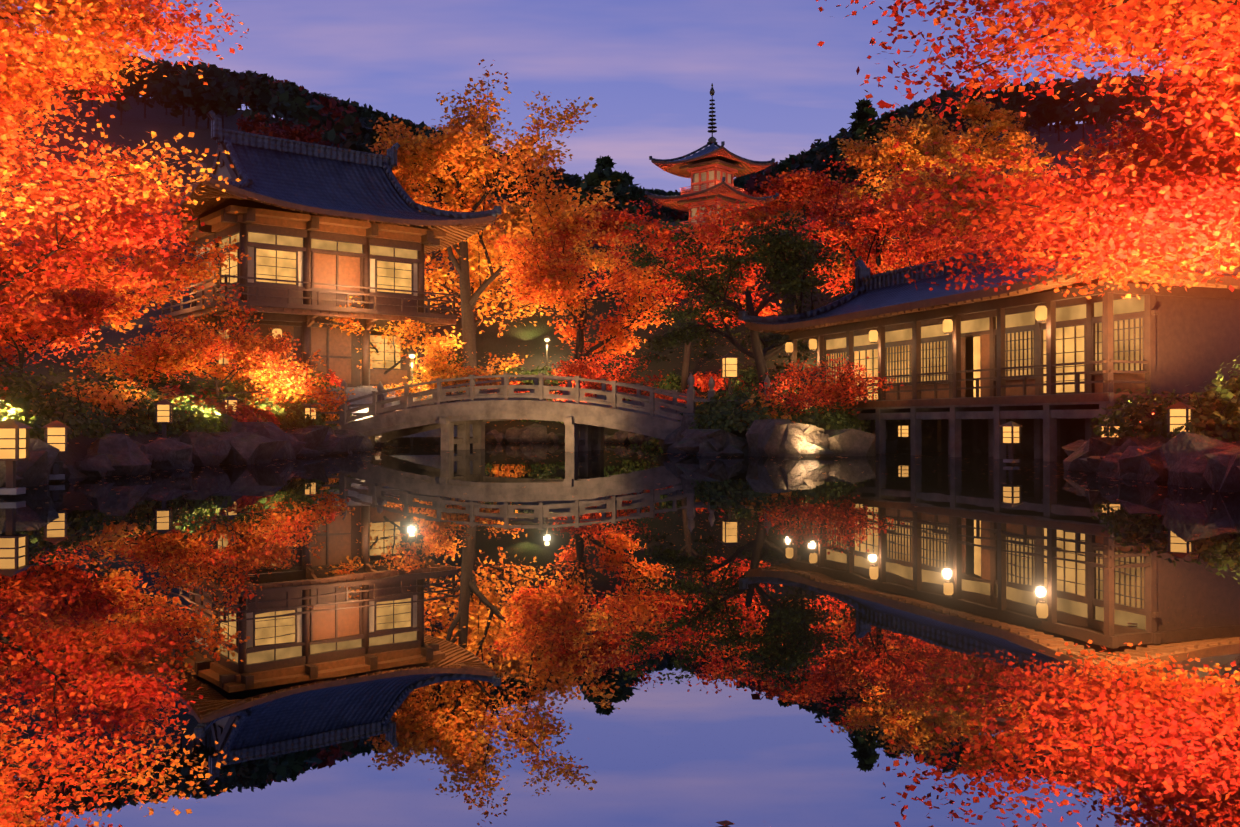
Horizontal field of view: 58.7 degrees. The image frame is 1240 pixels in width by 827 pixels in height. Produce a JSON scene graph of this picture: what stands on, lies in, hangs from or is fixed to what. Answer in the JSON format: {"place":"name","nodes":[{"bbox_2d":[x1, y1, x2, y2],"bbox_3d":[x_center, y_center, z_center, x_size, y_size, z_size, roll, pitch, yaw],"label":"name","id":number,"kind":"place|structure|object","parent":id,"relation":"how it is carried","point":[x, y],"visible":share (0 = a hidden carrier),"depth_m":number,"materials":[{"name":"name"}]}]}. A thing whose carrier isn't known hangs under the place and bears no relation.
{"place":"outdoors","nodes":[
{"label":"outdoors","id":0,"kind":"place"},
{"bbox_2d":[0,0,1215,191],"label":"sky","id":1,"kind":"structure","parent":0,"point":[649,68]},
{"bbox_2d":[0,443,1239,826],"bbox_3d":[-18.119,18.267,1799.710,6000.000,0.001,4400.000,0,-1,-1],"label":"pond water","id":2,"kind":"structure","parent":0,"point":[610,635],"depth_m":4.95,"materials":[{"name":"liquid"}]},
{"bbox_2d":[0,419,32,494],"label":"garden lantern","id":3,"kind":"object","parent":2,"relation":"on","point":[14,441],"visible":1,"depth_m":14.69,"materials":[{"name":"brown wood"}]},
{"bbox_2d":[18,335,1233,825],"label":"fallen leaves","id":4,"kind":"object","parent":2,"relation":"on","point":[724,823],"visible":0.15,"depth_m":22.39,"materials":[{"name":"plant"}]},
{"bbox_2d":[896,422,910,449],"bbox_3d":[10.282,0.816,39.993,0.432,1.015,0.432,0,-1,-9],"label":"garden lantern","id":5,"kind":"object","parent":2,"relation":"on","point":[903,430],"visible":0.98,"depth_m":39.87,"materials":[{"name":"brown wood"}]},
{"bbox_2d":[998,421,1023,462],"bbox_3d":[9.577,0.691,26.986,0.432,1.015,0.432,0,-1,-33],"label":"garden lantern","id":6,"kind":"object","parent":2,"relation":"on","point":[1010,433],"visible":1,"depth_m":26.92,"materials":[{"name":"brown wood"}]},
{"bbox_2d":[0,86,1239,478],"bbox_3d":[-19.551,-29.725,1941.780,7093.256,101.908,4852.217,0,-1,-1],"label":"terrain","id":7,"kind":"structure","parent":0,"point":[520,340],"depth_m":67.76,"materials":[{"name":"plant"}]},
{"bbox_2d":[0,400,33,435],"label":"shrub","id":8,"kind":"object","parent":7,"relation":"on","point":[12,410],"visible":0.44,"depth_m":19.03,"materials":[{"name":"green plant"}]},
{"bbox_2d":[0,375,56,425],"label":"shrub","id":9,"kind":"object","parent":7,"relation":"on","point":[21,400],"visible":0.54,"depth_m":22.56,"materials":[{"name":"green plant"}]},
{"bbox_2d":[0,408,75,439],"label":"shrub","id":10,"kind":"object","parent":7,"relation":"on","point":[34,422],"visible":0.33,"depth_m":19.76,"materials":[{"name":"green plant"}]},
{"bbox_2d":[0,361,89,407],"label":"shrub","id":11,"kind":"object","parent":7,"relation":"on","point":[21,379],"visible":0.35,"depth_m":25.96,"materials":[{"name":"green plant"}]},
{"bbox_2d":[25,404,105,438],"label":"shrub","id":12,"kind":"object","parent":7,"relation":"on","point":[66,416],"visible":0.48,"depth_m":21.32,"materials":[{"name":"green plant"}]},
{"bbox_2d":[18,389,112,435],"bbox_3d":[-11.460,-0.007,22.679,1.922,1.022,2.186,0,-1,-1],"label":"shrub","id":13,"kind":"object","parent":7,"relation":"on","point":[84,405],"visible":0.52,"depth_m":22.52,"materials":[{"name":"green plant"}]},
{"bbox_2d":[20,392,112,430],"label":"shrub","id":14,"kind":"object","parent":7,"relation":"on","point":[73,399],"visible":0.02,"depth_m":24.75,"materials":[{"name":"green plant"}]},
{"bbox_2d":[0,252,139,386],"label":"maple","id":15,"kind":"object","parent":7,"relation":"on","point":[15,328],"visible":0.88,"depth_m":36.24,"materials":[{"name":"red plant"}]},
{"bbox_2d":[33,374,138,430],"bbox_3d":[-12.736,-0.265,26.436,2.617,1.388,2.730,0,-1,-1],"label":"shrub","id":16,"kind":"object","parent":7,"relation":"on","point":[107,396],"visible":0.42,"depth_m":26.11,"materials":[{"name":"green plant"}]},
{"bbox_2d":[0,140,188,279],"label":"maple","id":17,"kind":"object","parent":7,"relation":"on","point":[172,193],"visible":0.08,"depth_m":60.96,"materials":[{"name":"orange plant"}]},
{"bbox_2d":[49,378,142,418],"bbox_3d":[-14.004,-0.296,29.219,3.064,1.327,3.283,0,-1,-1],"label":"shrub","id":18,"kind":"object","parent":7,"relation":"on","point":[104,388],"visible":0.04,"depth_m":28.98,"materials":[{"name":"green plant"}]},
{"bbox_2d":[0,27,204,317],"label":"maple","id":19,"kind":"object","parent":7,"relation":"on","point":[109,229],"visible":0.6,"depth_m":29.61,"materials":[{"name":"red plant"}]},
{"bbox_2d":[78,371,157,399],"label":"shrub","id":20,"kind":"object","parent":7,"relation":"on","point":[100,378],"visible":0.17,"depth_m":31.94,"materials":[{"name":"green plant"}]},
{"bbox_2d":[83,411,153,435],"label":"shrub","id":21,"kind":"object","parent":7,"relation":"on","point":[127,423],"visible":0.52,"depth_m":24.59,"materials":[{"name":"green plant"}]},
{"bbox_2d":[75,379,161,426],"bbox_3d":[-12.722,-0.213,27.747,2.673,1.316,2.857,0,-1,-1],"label":"shrub","id":22,"kind":"object","parent":7,"relation":"on","point":[128,394],"visible":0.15,"depth_m":27.66,"materials":[{"name":"green plant"}]},
{"bbox_2d":[0,0,248,250],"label":"maple","id":23,"kind":"object","parent":7,"relation":"on","point":[81,24],"visible":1,"depth_m":22.08,"materials":[{"name":"orange plant"}]},
{"bbox_2d":[0,197,251,372],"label":"maple","id":24,"kind":"object","parent":7,"relation":"on","point":[185,272],"visible":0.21,"depth_m":43.47,"materials":[{"name":"red plant"}]},
{"bbox_2d":[97,389,174,427],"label":"shrub","id":25,"kind":"object","parent":7,"relation":"on","point":[154,394],"visible":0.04,"depth_m":29.18,"materials":[{"name":"green plant"}]},
{"bbox_2d":[110,396,187,435],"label":"shrub","id":26,"kind":"object","parent":7,"relation":"on","point":[142,417],"visible":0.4,"depth_m":26.05,"materials":[{"name":"green plant"}]},
{"bbox_2d":[153,399,174,437],"bbox_3d":[-10.660,0.170,25.786,0.432,1.015,0.432,0,-1,-14],"label":"garden lantern","id":27,"kind":"object","parent":7,"relation":"on","point":[164,412],"visible":0.9,"depth_m":25.66,"materials":[{"name":"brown wood"}]},
{"bbox_2d":[130,387,199,412],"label":"shrub","id":28,"kind":"object","parent":7,"relation":"on","point":[162,390],"visible":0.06,"depth_m":30.69,"materials":[{"name":"green plant"}]},
{"bbox_2d":[141,370,216,399],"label":"shrub","id":29,"kind":"object","parent":7,"relation":"on","point":[163,383],"visible":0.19,"depth_m":35.56,"materials":[{"name":"green plant"}]},
{"bbox_2d":[137,394,229,435],"bbox_3d":[-11.259,0.037,27.904,2.400,1.062,2.563,0,-1,-1],"label":"shrub","id":30,"kind":"object","parent":7,"relation":"on","point":[191,418],"visible":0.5,"depth_m":27.77,"materials":[{"name":"green plant"}]},
{"bbox_2d":[162,384,218,409],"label":"shrub","id":31,"kind":"object","parent":7,"relation":"on","point":[177,390],"visible":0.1,"depth_m":32.08,"materials":[{"name":"green plant"}]},
{"bbox_2d":[167,403,233,432],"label":"shrub","id":32,"kind":"object","parent":7,"relation":"on","point":[231,420],"visible":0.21,"depth_m":28.93,"materials":[{"name":"green plant"}]},
{"bbox_2d":[61,283,354,411],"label":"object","id":33,"kind":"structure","parent":7,"relation":"on","point":[157,357],"depth_m":37.59,"materials":[{"name":"orange plant"}]},
{"bbox_2d":[176,399,239,421],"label":"shrub","id":34,"kind":"object","parent":7,"relation":"on","point":[221,411],"visible":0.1,"depth_m":30.86,"materials":[{"name":"green plant"}]},
{"bbox_2d":[195,378,247,403],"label":"shrub","id":35,"kind":"object","parent":7,"relation":"on","point":[226,389],"visible":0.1,"depth_m":39.18,"materials":[{"name":"green plant"}]},
{"bbox_2d":[211,401,262,421],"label":"shrub","id":36,"kind":"object","parent":7,"relation":"on","point":[242,415],"visible":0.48,"depth_m":32.06,"materials":[{"name":"red plant"}]},
{"bbox_2d":[175,113,324,200],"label":"dark red maple","id":37,"kind":"object","parent":7,"relation":"on","point":[258,123],"depth_m":109.10,"materials":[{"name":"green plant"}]},
{"bbox_2d":[242,402,280,427],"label":"shrub","id":38,"kind":"object","parent":7,"relation":"on","point":[271,418],"visible":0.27,"depth_m":35.83,"materials":[{"name":"red plant"}]},
{"bbox_2d":[241,397,297,429],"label":"shrub","id":39,"kind":"object","parent":7,"relation":"on","point":[283,416],"visible":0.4,"depth_m":37.30,"materials":[{"name":"green plant"}]},
{"bbox_2d":[233,363,312,402],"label":"shrub","id":40,"kind":"object","parent":7,"relation":"on","point":[247,381],"visible":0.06,"depth_m":44.99,"materials":[{"name":"orange plant"}]},
{"bbox_2d":[245,384,301,414],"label":"shrub","id":41,"kind":"object","parent":7,"relation":"on","point":[287,403],"visible":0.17,"depth_m":41.53,"materials":[{"name":"plant"}]},
{"bbox_2d":[286,405,314,427],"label":"shrub","id":42,"kind":"object","parent":7,"relation":"on","point":[307,419],"visible":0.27,"depth_m":40.16,"materials":[{"name":"green plant"}]},
{"bbox_2d":[118,110,500,436],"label":"temple hall","id":43,"kind":"structure","parent":7,"relation":"on","point":[326,231],"depth_m":49.52,"materials":[{"name":"brown wood"}]},
{"bbox_2d":[285,370,338,402],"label":"shrub","id":44,"kind":"object","parent":7,"relation":"on","point":[317,383],"visible":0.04,"depth_m":47.28,"materials":[{"name":"orange plant"}]},
{"bbox_2d":[311,369,342,386],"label":"shrub","id":45,"kind":"object","parent":7,"relation":"on","point":[332,379],"visible":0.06,"depth_m":49.38,"materials":[{"name":"red plant"}]},
{"bbox_2d":[317,296,464,373],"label":"orange maple","id":46,"kind":"object","parent":7,"relation":"on","point":[427,342],"visible":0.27,"depth_m":51.06,"materials":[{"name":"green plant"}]},
{"bbox_2d":[372,336,526,444],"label":"shrub","id":47,"kind":"object","parent":7,"relation":"on","point":[434,368],"visible":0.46,"depth_m":49.10,"materials":[{"name":"orange plant"}]},
{"bbox_2d":[391,162,510,267],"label":"orange maple","id":48,"kind":"object","parent":7,"relation":"on","point":[444,251],"visible":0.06,"depth_m":62.73,"materials":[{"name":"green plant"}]},
{"bbox_2d":[366,59,628,392],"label":"tree","id":49,"kind":"object","parent":7,"relation":"on","point":[448,160],"visible":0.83,"depth_m":58.44,"materials":[{"name":"orange plant"}]},
{"bbox_2d":[489,364,533,383],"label":"shrub","id":50,"kind":"object","parent":7,"relation":"on","point":[519,370],"visible":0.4,"depth_m":62.30,"materials":[{"name":"green plant"}]},
{"bbox_2d":[263,373,792,451],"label":"arched bridge","id":51,"kind":"structure","parent":7,"relation":"on","point":[639,413],"depth_m":40.83,"materials":[{"name":"grey wood"}]},
{"bbox_2d":[437,192,627,294],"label":"maple","id":52,"kind":"object","parent":7,"relation":"on","point":[583,242],"visible":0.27,"depth_m":70.43,"materials":[{"name":"orange plant"}]},
{"bbox_2d":[522,366,564,383],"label":"shrub","id":53,"kind":"object","parent":7,"relation":"on","point":[542,370],"visible":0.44,"depth_m":62.29,"materials":[{"name":"green plant"}]},
{"bbox_2d":[488,213,682,439],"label":"maple","id":54,"kind":"object","parent":7,"relation":"on","point":[549,273],"visible":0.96,"depth_m":53.06,"materials":[{"name":"orange plant"}]},
{"bbox_2d":[6,42,1192,223],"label":"hill forest trees","id":55,"kind":"object","parent":7,"relation":"on","point":[347,124],"visible":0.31,"depth_m":167.73,"materials":[{"name":"green plant"}]},
{"bbox_2d":[548,352,670,438],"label":"shrub","id":56,"kind":"object","parent":7,"relation":"on","point":[590,370],"visible":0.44,"depth_m":48.30,"materials":[{"name":"red plant"}]},
{"bbox_2d":[0,413,1239,491],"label":"shore rocks","id":57,"kind":"object","parent":7,"relation":"on","point":[1185,459],"visible":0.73,"depth_m":26.67,"materials":[{"name":"grey stone"}]},
{"bbox_2d":[41,420,70,479],"bbox_3d":[-9.620,0.613,18.792,0.432,1.015,0.432,0,-1,-30],"label":"garden lantern","id":58,"kind":"object","parent":57,"relation":"on","point":[55,433],"visible":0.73,"depth_m":18.70,"materials":[{"name":"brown wood"}]},
{"bbox_2d":[569,155,674,225],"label":"cedar","id":59,"kind":"object","parent":7,"relation":"on","point":[595,178],"visible":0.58,"depth_m":93.78,"materials":[{"name":"green plant"}]},
{"bbox_2d":[579,199,702,250],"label":"maple","id":60,"kind":"object","parent":7,"relation":"on","point":[610,218],"depth_m":77.34,"materials":[{"name":"orange plant"}]},
{"bbox_2d":[621,170,662,222],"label":"cedar","id":61,"kind":"object","parent":7,"relation":"on","point":[633,192],"visible":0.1,"depth_m":100.55,"materials":[{"name":"green plant"}]},
{"bbox_2d":[633,437,660,447],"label":"shrub","id":62,"kind":"object","parent":7,"relation":"on","point":[651,443],"visible":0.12,"depth_m":45.59,"materials":[{"name":"green plant"}]},
{"bbox_2d":[654,371,681,389],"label":"shrub","id":63,"kind":"object","parent":7,"relation":"on","point":[674,385],"visible":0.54,"depth_m":60.27,"materials":[{"name":"green plant"}]},
{"bbox_2d":[587,191,781,393],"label":"maple","id":64,"kind":"object","parent":7,"relation":"on","point":[681,294],"visible":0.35,"depth_m":58.46,"materials":[{"name":"red plant"}]},
{"bbox_2d":[687,371,720,387],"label":"shrub","id":65,"kind":"object","parent":7,"relation":"on","point":[698,378],"visible":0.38,"depth_m":58.84,"materials":[{"name":"red plant"}]},
{"bbox_2d":[650,213,759,268],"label":"maple","id":66,"kind":"object","parent":7,"relation":"on","point":[695,230],"depth_m":74.20,"materials":[{"name":"red plant"}]},
{"bbox_2d":[645,83,778,232],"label":"pagoda","id":67,"kind":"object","parent":7,"relation":"on","point":[712,171],"visible":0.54,"depth_m":85.46,"materials":[{"name":"paint"}]},
{"bbox_2d":[689,395,748,428],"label":"shrub","id":68,"kind":"object","parent":7,"relation":"on","point":[713,415],"visible":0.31,"depth_m":36.34,"materials":[{"name":"green plant"}]},
{"bbox_2d":[698,370,745,391],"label":"shrub","id":69,"kind":"object","parent":7,"relation":"on","point":[717,380],"visible":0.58,"depth_m":57.70,"materials":[{"name":"red plant"}]},
{"bbox_2d":[718,353,740,394],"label":"standing lantern","id":70,"kind":"object","parent":7,"relation":"on","point":[730,365],"visible":0.81,"depth_m":42.26,"materials":[{"name":"beige paper"}]},
{"bbox_2d":[698,389,762,430],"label":"shrub","id":71,"kind":"object","parent":7,"relation":"on","point":[729,405],"visible":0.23,"depth_m":36.78,"materials":[{"name":"green plant"}]},
{"bbox_2d":[705,405,756,430],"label":"shrub","id":72,"kind":"object","parent":7,"relation":"on","point":[724,418],"visible":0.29,"depth_m":35.48,"materials":[{"name":"green plant"}]},
{"bbox_2d":[619,208,867,391],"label":"tree","id":73,"kind":"object","parent":7,"relation":"on","point":[780,269],"visible":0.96,"depth_m":42.95,"materials":[{"name":"green plant"}]},
{"bbox_2d":[722,407,780,432],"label":"shrub","id":74,"kind":"object","parent":7,"relation":"on","point":[731,421],"visible":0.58,"depth_m":34.75,"materials":[{"name":"green plant"}]},
{"bbox_2d":[722,360,785,390],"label":"shrub","id":75,"kind":"object","parent":7,"relation":"on","point":[752,372],"visible":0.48,"depth_m":55.79,"materials":[{"name":"green plant"}]},
{"bbox_2d":[738,393,783,430],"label":"shrub","id":76,"kind":"object","parent":7,"relation":"on","point":[752,401],"visible":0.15,"depth_m":35.86,"materials":[{"name":"green plant"}]},
{"bbox_2d":[758,395,814,424],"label":"shrub","id":77,"kind":"object","parent":7,"relation":"on","point":[780,412],"visible":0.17,"depth_m":35.18,"materials":[{"name":"green plant"}]},
{"bbox_2d":[764,160,812,215],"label":"cedar","id":78,"kind":"object","parent":7,"relation":"on","point":[782,167],"visible":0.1,"depth_m":115.83,"materials":[{"name":"green plant"}]},
{"bbox_2d":[699,196,889,313],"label":"maple","id":79,"kind":"object","parent":7,"relation":"on","point":[754,217],"visible":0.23,"depth_m":61.29,"materials":[{"name":"red plant"}]},
{"bbox_2d":[767,396,834,430],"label":"shrub","id":80,"kind":"object","parent":7,"relation":"on","point":[813,418],"visible":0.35,"depth_m":34.67,"materials":[{"name":"green plant"}]},
{"bbox_2d":[737,167,884,219],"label":"maple","id":81,"kind":"object","parent":7,"relation":"on","point":[802,179],"depth_m":93.21,"materials":[{"name":"red plant"}]},
{"bbox_2d":[751,352,903,414],"bbox_3d":[6.798,-0.684,36.609,5.236,2.742,6.089,0,-1,-1],"label":"shrub","id":82,"kind":"object","parent":7,"relation":"on","point":[842,391],"visible":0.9,"depth_m":36.48,"materials":[{"name":"red plant"}]},
{"bbox_2d":[805,402,855,429],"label":"shrub","id":83,"kind":"object","parent":7,"relation":"on","point":[844,417],"visible":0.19,"depth_m":35.42,"materials":[{"name":"green plant"}]},
{"bbox_2d":[814,139,861,219],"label":"cedar","id":84,"kind":"object","parent":7,"relation":"on","point":[834,152],"visible":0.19,"depth_m":121.65,"materials":[{"name":"green plant"}]},
{"bbox_2d":[812,98,896,221],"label":"cedar","id":85,"kind":"object","parent":7,"relation":"on","point":[863,114],"visible":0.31,"depth_m":111.68,"materials":[{"name":"green plant"}]},
{"bbox_2d":[840,410,870,431],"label":"shrub","id":86,"kind":"object","parent":7,"relation":"on","point":[858,425],"visible":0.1,"depth_m":36.55,"materials":[{"name":"green plant"}]},
{"bbox_2d":[751,154,982,296],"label":"maple","id":87,"kind":"object","parent":7,"relation":"on","point":[883,216],"visible":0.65,"depth_m":56.31,"materials":[{"name":"red plant"}]},
{"bbox_2d":[858,111,924,228],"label":"cedar","id":88,"kind":"object","parent":7,"relation":"on","point":[888,115],"visible":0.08,"depth_m":114.07,"materials":[{"name":"green plant"}]},
{"bbox_2d":[819,107,965,205],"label":"maple","id":89,"kind":"object","parent":7,"relation":"on","point":[910,148],"depth_m":97.75,"materials":[{"name":"orange plant"}]},
{"bbox_2d":[821,150,1030,274],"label":"maple","id":90,"kind":"object","parent":7,"relation":"on","point":[956,207],"visible":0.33,"depth_m":63.70,"materials":[{"name":"red plant"}]},
{"bbox_2d":[901,96,1056,196],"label":"maple","id":91,"kind":"object","parent":7,"relation":"on","point":[990,146],"depth_m":105.74,"materials":[{"name":"orange plant"}]},
{"bbox_2d":[738,233,1239,461],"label":"japanese building","id":92,"kind":"structure","parent":7,"relation":"on","point":[1048,360],"depth_m":31.59,"materials":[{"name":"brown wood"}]},
{"bbox_2d":[923,166,1071,254],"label":"maple","id":93,"kind":"object","parent":7,"relation":"on","point":[1007,236],"visible":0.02,"depth_m":57.84,"materials":[{"name":"red plant"}]},
{"bbox_2d":[816,0,1239,298],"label":"maple","id":94,"kind":"object","parent":7,"relation":"on","point":[1193,216],"visible":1,"depth_m":18.59,"materials":[{"name":"red plant"}]},
{"bbox_2d":[1014,83,1236,270],"bbox_3d":[15.812,-4.515,26.065,13.049,9.786,11.966,0,-1,-1],"label":"maple","id":95,"kind":"object","parent":7,"relation":"on","point":[1083,148],"visible":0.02,"depth_m":24.95,"materials":[{"name":"red plant"}]},
{"bbox_2d":[1090,387,1197,436],"bbox_3d":[11.292,-0.019,23.390,2.196,1.119,2.513,0,-1,-1],"label":"shrub","id":96,"kind":"object","parent":7,"relation":"on","point":[1116,405],"visible":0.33,"depth_m":23.36,"materials":[{"name":"green plant"}]},
{"bbox_2d":[1099,391,1222,438],"bbox_3d":[10.639,0.048,21.558,2.306,0.945,2.191,0,-1,-1],"label":"shrub","id":97,"kind":"object","parent":7,"relation":"on","point":[1130,409],"visible":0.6,"depth_m":21.44,"materials":[{"name":"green plant"}]},
{"bbox_2d":[1165,402,1194,432],"bbox_3d":[9.910,0.295,19.492,0.432,1.015,0.432,0,-1,41],"label":"garden lantern","id":98,"kind":"object","parent":7,"relation":"on","point":[1179,414],"visible":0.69,"depth_m":19.41,"materials":[{"name":"yellow wood"}]},
{"bbox_2d":[1151,381,1239,438],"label":"shrub","id":99,"kind":"object","parent":7,"relation":"on","point":[1198,406],"visible":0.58,"depth_m":20.14,"materials":[{"name":"green plant"}]},
{"bbox_2d":[1167,410,1239,441],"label":"shrub","id":100,"kind":"object","parent":7,"relation":"on","point":[1226,425],"visible":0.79,"depth_m":18.73,"materials":[{"name":"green plant"}]},
{"bbox_2d":[1187,380,1239,418],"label":"shrub","id":101,"kind":"object","parent":7,"relation":"on","point":[1232,392],"visible":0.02,"depth_m":22.83,"materials":[{"name":"green plant"}]},
{"bbox_2d":[1199,355,1239,415],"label":"shrub","id":102,"kind":"object","parent":7,"relation":"on","point":[1223,381],"visible":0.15,"depth_m":23.57,"materials":[{"name":"green plant"}]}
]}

